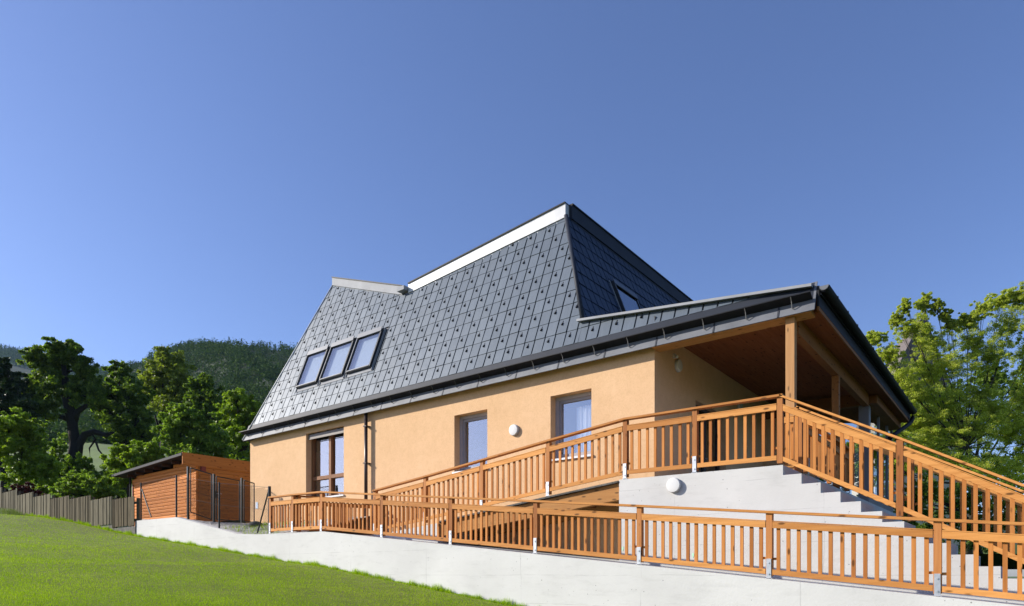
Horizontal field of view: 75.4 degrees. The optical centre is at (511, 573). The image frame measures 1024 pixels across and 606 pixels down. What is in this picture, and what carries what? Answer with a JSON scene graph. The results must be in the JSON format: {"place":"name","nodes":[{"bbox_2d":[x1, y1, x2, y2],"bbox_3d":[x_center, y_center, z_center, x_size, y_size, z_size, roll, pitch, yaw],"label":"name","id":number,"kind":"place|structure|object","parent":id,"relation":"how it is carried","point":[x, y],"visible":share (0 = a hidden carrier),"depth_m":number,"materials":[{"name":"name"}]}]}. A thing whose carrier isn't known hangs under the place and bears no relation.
{"place":"outdoors","nodes":[
{"label":"outdoors","id":0,"kind":"place"},
{"bbox_2d":[7,353,99,379],"bbox_3d":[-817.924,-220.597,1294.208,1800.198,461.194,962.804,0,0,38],"label":"hill","id":1,"kind":"structure","parent":0,"point":[22,369],"depth_m":1077.65,"materials":[{"name":"green plant"}]},
{"bbox_2d":[0,343,107,376],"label":"forest","id":2,"kind":"object","parent":1,"relation":"on","point":[9,350],"visible":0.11,"depth_m":1166.56,"materials":[{"name":"green plant"}]},
{"bbox_2d":[142,516,365,533],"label":"yard","id":3,"kind":"structure","parent":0,"point":[235,529],"depth_m":19.30,"materials":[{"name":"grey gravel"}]},
{"bbox_2d":[112,452,249,526],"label":"garden shed","id":4,"kind":"structure","parent":3,"relation":"on","point":[172,466],"depth_m":27.48,"materials":[{"name":"brown wood"}]},
{"bbox_2d":[187,466,254,522],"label":"wire gate","id":5,"kind":"structure","parent":3,"relation":"on","point":[241,482],"depth_m":21.07,"materials":[{"name":"grey metal"}]},
{"bbox_2d":[248,521,262,526],"bbox_3d":[-7.681,-1.490,19.861,0.427,0.180,0.433,0,0,38],"label":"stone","id":6,"kind":"object","parent":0,"point":[253,523],"visible":0.47,"depth_m":19.70,"materials":[{"name":"stone"}]},
{"bbox_2d":[0,512,536,605],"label":"lawn","id":7,"kind":"structure","parent":0,"point":[170,569],"depth_m":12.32,"materials":[{"name":"green plant"}]},
{"bbox_2d":[0,508,26,515],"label":"weeds","id":8,"kind":"object","parent":7,"relation":"on","point":[9,511],"visible":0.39,"depth_m":28.38,"materials":[{"name":"green plant"}]},
{"bbox_2d":[0,487,139,534],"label":"board fence","id":9,"kind":"object","parent":7,"relation":"on","point":[114,513],"visible":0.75,"depth_m":24.91,"materials":[{"name":"weathered grey-brown wood"}]},
{"bbox_2d":[135,517,1023,605],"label":"retaining wall","id":10,"kind":"structure","parent":7,"relation":"on","point":[530,579],"depth_m":12.08,"materials":[{"name":"white concrete"}]},
{"bbox_2d":[140,475,270,533],"bbox_3d":[-9.426,-2.047,19.882,7.745,2.073,0.076,0,0,38],"label":"wire fence","id":11,"kind":"object","parent":10,"relation":"on","point":[176,498],"visible":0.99,"depth_m":19.70,"materials":[{"name":"grey metal"}]},
{"bbox_2d":[296,495,369,531],"bbox_3d":[-4.710,-1.586,17.807,0.125,1.012,2.430,0,0,38],"label":"cross railing","id":12,"kind":"object","parent":10,"relation":"on","point":[299,497],"visible":0.35,"depth_m":17.64,"materials":[{"name":"brown wood"}]},
{"bbox_2d":[268,491,1023,600],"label":"ramp railing","id":13,"kind":"object","parent":10,"relation":"on","point":[937,534],"visible":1,"depth_m":10.41,"materials":[{"name":"wood"}]},
{"bbox_2d":[0,442,1023,568],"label":"terrain","id":14,"kind":"structure","parent":0,"point":[94,454],"depth_m":109.85,"materials":[{"name":"green plant"}]},
{"bbox_2d":[0,357,41,491],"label":"broadleaf tree","id":15,"kind":"object","parent":14,"relation":"on","point":[12,387],"visible":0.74,"depth_m":59.53,"materials":[{"name":"green plant"}]},
{"bbox_2d":[9,482,46,495],"bbox_3d":[-25.698,-3.989,35.009,1.823,1.858,0.990,0,0,-14],"label":"barberry bush","id":16,"kind":"object","parent":14,"relation":"on","point":[26,488],"visible":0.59,"depth_m":34.89,"materials":[{"name":"red plant"}]},
{"bbox_2d":[0,407,64,492],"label":"broadleaf tree","id":17,"kind":"object","parent":14,"relation":"on","point":[40,465],"visible":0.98,"depth_m":41.29,"materials":[{"name":"green plant"}]},
{"bbox_2d":[15,336,114,487],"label":"oak tree","id":18,"kind":"object","parent":14,"relation":"on","point":[55,361],"visible":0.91,"depth_m":61.51,"materials":[{"name":"green plant"}]},
{"bbox_2d":[30,432,106,497],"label":"dark bush","id":19,"kind":"object","parent":14,"relation":"on","point":[68,460],"visible":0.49,"depth_m":45.70,"materials":[{"name":"green plant"}]},
{"bbox_2d":[43,469,126,499],"bbox_3d":[-23.868,-4.535,37.002,2.909,2.575,4.174,0,0,69],"label":"elder bush","id":20,"kind":"object","parent":14,"relation":"on","point":[80,482],"visible":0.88,"depth_m":36.58,"materials":[{"name":"green plant"}]},
{"bbox_2d":[90,359,157,498],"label":"oak tree","id":21,"kind":"object","parent":14,"relation":"on","point":[128,426],"visible":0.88,"depth_m":65.32,"materials":[{"name":"green plant"}]},
{"bbox_2d":[98,439,167,496],"bbox_3d":[-22.765,-6.012,39.927,4.077,4.305,2.787,0,0,-14],"label":"hazel bush","id":22,"kind":"object","parent":14,"relation":"on","point":[130,456],"visible":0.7,"depth_m":39.51,"materials":[{"name":"green plant"}]},
{"bbox_2d":[136,346,197,454],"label":"robinia tree","id":23,"kind":"object","parent":14,"relation":"on","point":[175,367],"visible":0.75,"depth_m":77.24,"materials":[{"name":"green plant"}]},
{"bbox_2d":[149,401,231,458],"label":"broadleaf tree","id":24,"kind":"object","parent":14,"relation":"on","point":[203,440],"visible":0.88,"depth_m":49.58,"materials":[{"name":"green plant"}]},
{"bbox_2d":[182,371,226,436],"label":"broadleaf tree","id":25,"kind":"object","parent":14,"relation":"on","point":[206,396],"visible":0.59,"depth_m":73.31,"materials":[{"name":"green plant"}]},
{"bbox_2d":[211,387,261,461],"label":"maple tree","id":26,"kind":"object","parent":14,"relation":"on","point":[241,414],"visible":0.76,"depth_m":55.40,"materials":[{"name":"green plant"}]},
{"bbox_2d":[239,201,916,558],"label":"house","id":27,"kind":"structure","parent":14,"relation":"on","point":[563,318],"depth_m":16.82,"materials":[{"name":"orange paint"}]},
{"bbox_2d":[308,428,344,496],"bbox_3d":[-5.647,-3.355,20.345,1.950,2.090,0.370,0,0,38],"label":"window","id":28,"kind":"structure","parent":27,"relation":"in","point":[331,434],"depth_m":20.41,"materials":[{"name":"brown wood"}]},
{"bbox_2d":[452,412,486,473],"bbox_3d":[-0.955,-3.292,16.670,1.170,1.485,0.370,0,0,38],"label":"window","id":29,"kind":"structure","parent":27,"relation":"in","point":[464,420],"depth_m":17.02,"materials":[{"name":"glass"}]},
{"bbox_2d":[509,424,518,435],"bbox_3d":[0.041,-3.400,15.670,0.270,0.270,0.076,0,0,38],"label":"wall lamp","id":30,"kind":"object","parent":27,"relation":"attached to","point":[513,429],"visible":1,"depth_m":15.63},
{"bbox_2d":[555,391,590,460],"bbox_3d":[1.415,-3.258,14.879,1.150,1.555,0.473,0,0,38],"label":"window","id":31,"kind":"structure","parent":27,"relation":"in","point":[583,413],"depth_m":15.00,"materials":[{"name":"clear glass"}]},
{"bbox_2d":[675,359,682,371],"bbox_3d":[3.607,-4.500,14.323,0.076,0.270,0.270,0,0,38],"label":"wall lamp","id":32,"kind":"object","parent":27,"relation":"attached to","point":[678,365],"visible":1,"depth_m":14.26,"materials":[{"name":"white glass"}]},
{"bbox_2d":[696,405,719,471],"bbox_3d":[4.654,-2.865,15.980,0.162,2.210,1.900,0,0,38],"label":"door","id":33,"kind":"structure","parent":27,"relation":"in","point":[717,468],"depth_m":16.01,"materials":[{"name":"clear glass"}]},
{"bbox_2d":[803,425,849,492],"bbox_3d":[6.197,-2.219,12.961,0.135,0.952,3.450,0,0,38],"label":"porch railing","id":34,"kind":"object","parent":27,"relation":"on","point":[829,458],"visible":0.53,"depth_m":12.97,"materials":[{"name":"wood"}]},
{"bbox_2d":[852,313,959,544],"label":"neighbour house","id":35,"kind":"structure","parent":14,"relation":"on","point":[903,346],"depth_m":52.00,"materials":[{"name":"white"}]},
{"bbox_2d":[819,433,1023,565],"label":"dark hedge","id":36,"kind":"object","parent":14,"relation":"on","point":[925,498],"visible":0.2,"depth_m":25.74,"materials":[{"name":"green plant"}]},
{"bbox_2d":[865,281,1023,553],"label":"poplar tree","id":37,"kind":"object","parent":14,"relation":"on","point":[928,425],"visible":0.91,"depth_m":32.76,"materials":[{"name":"green plant"}]},
{"bbox_2d":[875,361,1023,553],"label":"ash tree","id":38,"kind":"object","parent":14,"relation":"on","point":[1000,378],"visible":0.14,"depth_m":43.61,"materials":[{"name":"green plant"}]},
{"bbox_2d":[0,0,1023,576],"label":"sky","id":39,"kind":"structure","parent":0,"point":[172,171],"materials":[{"name":"blue"}]},
{"bbox_2d":[60,347,1016,547],"bbox_3d":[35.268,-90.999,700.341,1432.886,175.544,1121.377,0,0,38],"label":"hillside","id":40,"kind":"structure","parent":0,"point":[219,362],"depth_m":369.52,"materials":[{"name":"green plant"}]},
{"bbox_2d":[2,336,297,457],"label":"forest","id":41,"kind":"object","parent":40,"relation":"on","point":[214,351],"visible":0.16,"depth_m":352.64,"materials":[{"name":"green plant"}]},
{"bbox_2d":[364,535,1023,604],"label":"ramp path","id":42,"kind":"structure","parent":0,"point":[553,554],"depth_m":13.48,"materials":[{"name":"concrete"}]},
{"bbox_2d":[373,481,618,544],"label":"access ramp","id":43,"kind":"structure","parent":42,"relation":"on","point":[606,493],"depth_m":13.87,"materials":[{"name":"brown wood"}]},
{"bbox_2d":[372,394,784,534],"bbox_3d":[0.432,-1.944,13.700,9.964,1.922,0.135,0,0,38],"label":"ramp railing","id":44,"kind":"object","parent":43,"relation":"on","point":[695,418],"visible":0.78,"depth_m":12.53,"materials":[{"name":"wood"}]},
{"bbox_2d":[619,465,1023,603],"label":"concrete stair","id":45,"kind":"object","parent":42,"relation":"on","point":[777,488],"visible":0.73,"depth_m":10.63,"materials":[{"name":"white concrete"}]},
{"bbox_2d":[666,478,681,492],"bbox_3d":[2.850,-1.564,11.692,0.270,0.270,0.076,0,0,38],"label":"wall lamp","id":46,"kind":"object","parent":45,"relation":"attached to","point":[673,485],"visible":1,"depth_m":11.65,"materials":[{"name":"white glass"}]},
{"bbox_2d":[780,395,1023,563],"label":"stair railing","id":47,"kind":"object","parent":45,"relation":"on","point":[899,450],"visible":0.93,"depth_m":9.61,"materials":[{"name":"brown wood"}]},
{"bbox_2d":[796,406,1023,551],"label":"stair railing","id":48,"kind":"object","parent":45,"relation":"on","point":[914,463],"visible":0.33,"depth_m":10.39,"materials":[{"name":"brown wood"}]},
{"bbox_2d":[784,407,798,468],"bbox_3d":[4.835,-2.355,11.566,0.370,1.050,0.125,0,0,38],"label":"porch railing","id":49,"kind":"object","parent":48,"relation":"attached to","point":[791,441],"visible":0.46,"depth_m":11.54,"materials":[{"name":"brown wood"}]}
]}

